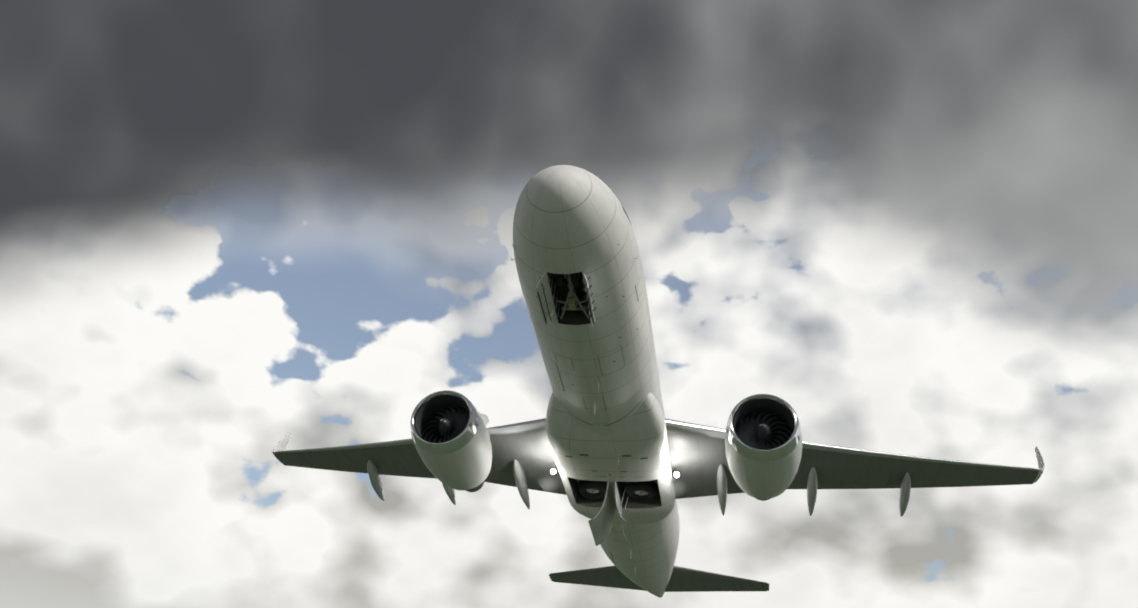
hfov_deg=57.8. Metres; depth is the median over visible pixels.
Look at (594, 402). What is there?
antennas
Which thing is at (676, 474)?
lamps
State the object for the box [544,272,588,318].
nose gear
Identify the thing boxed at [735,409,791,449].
fan
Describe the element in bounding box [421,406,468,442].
fan
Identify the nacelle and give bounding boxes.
[410,390,491,490]
[725,394,801,498]
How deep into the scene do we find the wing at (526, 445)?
44.23 m
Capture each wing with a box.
[272,418,566,494]
[665,419,1044,498]
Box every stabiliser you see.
[549,566,645,590]
[665,566,768,591]
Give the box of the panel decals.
[522,271,643,562]
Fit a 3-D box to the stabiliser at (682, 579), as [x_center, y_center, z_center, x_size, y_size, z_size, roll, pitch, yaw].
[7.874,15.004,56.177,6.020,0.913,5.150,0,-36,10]
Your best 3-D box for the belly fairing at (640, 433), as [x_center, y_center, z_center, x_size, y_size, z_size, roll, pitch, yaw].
[1.835,6.521,40.879,4.440,1.780,10.750,0,-36,10]
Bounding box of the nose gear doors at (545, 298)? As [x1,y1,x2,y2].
[536,272,595,332]
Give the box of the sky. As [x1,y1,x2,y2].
[0,0,1137,607]
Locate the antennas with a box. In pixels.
[511,243,637,575]
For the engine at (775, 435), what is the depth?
36.52 m
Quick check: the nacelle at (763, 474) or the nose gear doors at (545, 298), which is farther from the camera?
the nacelle at (763, 474)
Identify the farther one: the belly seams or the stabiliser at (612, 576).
the stabiliser at (612, 576)
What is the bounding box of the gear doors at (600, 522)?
[588,481,634,546]
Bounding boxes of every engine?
[423,411,483,491]
[736,415,790,500]
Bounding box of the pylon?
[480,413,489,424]
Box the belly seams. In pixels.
[560,400,646,476]
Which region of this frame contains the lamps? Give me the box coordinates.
[551,469,679,477]
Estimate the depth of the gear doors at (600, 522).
40.19 m
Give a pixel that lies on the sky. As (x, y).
(229, 229)
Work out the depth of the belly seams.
38.06 m
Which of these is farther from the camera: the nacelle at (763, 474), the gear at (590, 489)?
the gear at (590, 489)
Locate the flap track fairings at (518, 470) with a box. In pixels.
[367,460,529,509]
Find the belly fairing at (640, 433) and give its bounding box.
[546,392,674,524]
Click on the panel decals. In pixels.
(599, 363)
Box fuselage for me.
[513,165,679,597]
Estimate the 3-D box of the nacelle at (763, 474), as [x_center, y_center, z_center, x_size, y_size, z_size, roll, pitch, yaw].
[6.965,5.194,36.938,2.700,2.700,3.900,0,-36,10]
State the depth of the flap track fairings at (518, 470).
44.87 m
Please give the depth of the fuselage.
32.24 m
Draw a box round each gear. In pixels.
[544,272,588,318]
[574,477,674,498]
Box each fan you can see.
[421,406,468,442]
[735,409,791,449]
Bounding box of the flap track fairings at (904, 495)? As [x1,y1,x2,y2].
[717,464,910,516]
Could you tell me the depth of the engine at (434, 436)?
38.64 m
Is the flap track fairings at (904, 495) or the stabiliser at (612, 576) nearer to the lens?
the flap track fairings at (904, 495)
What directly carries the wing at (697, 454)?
attached to the fuselage

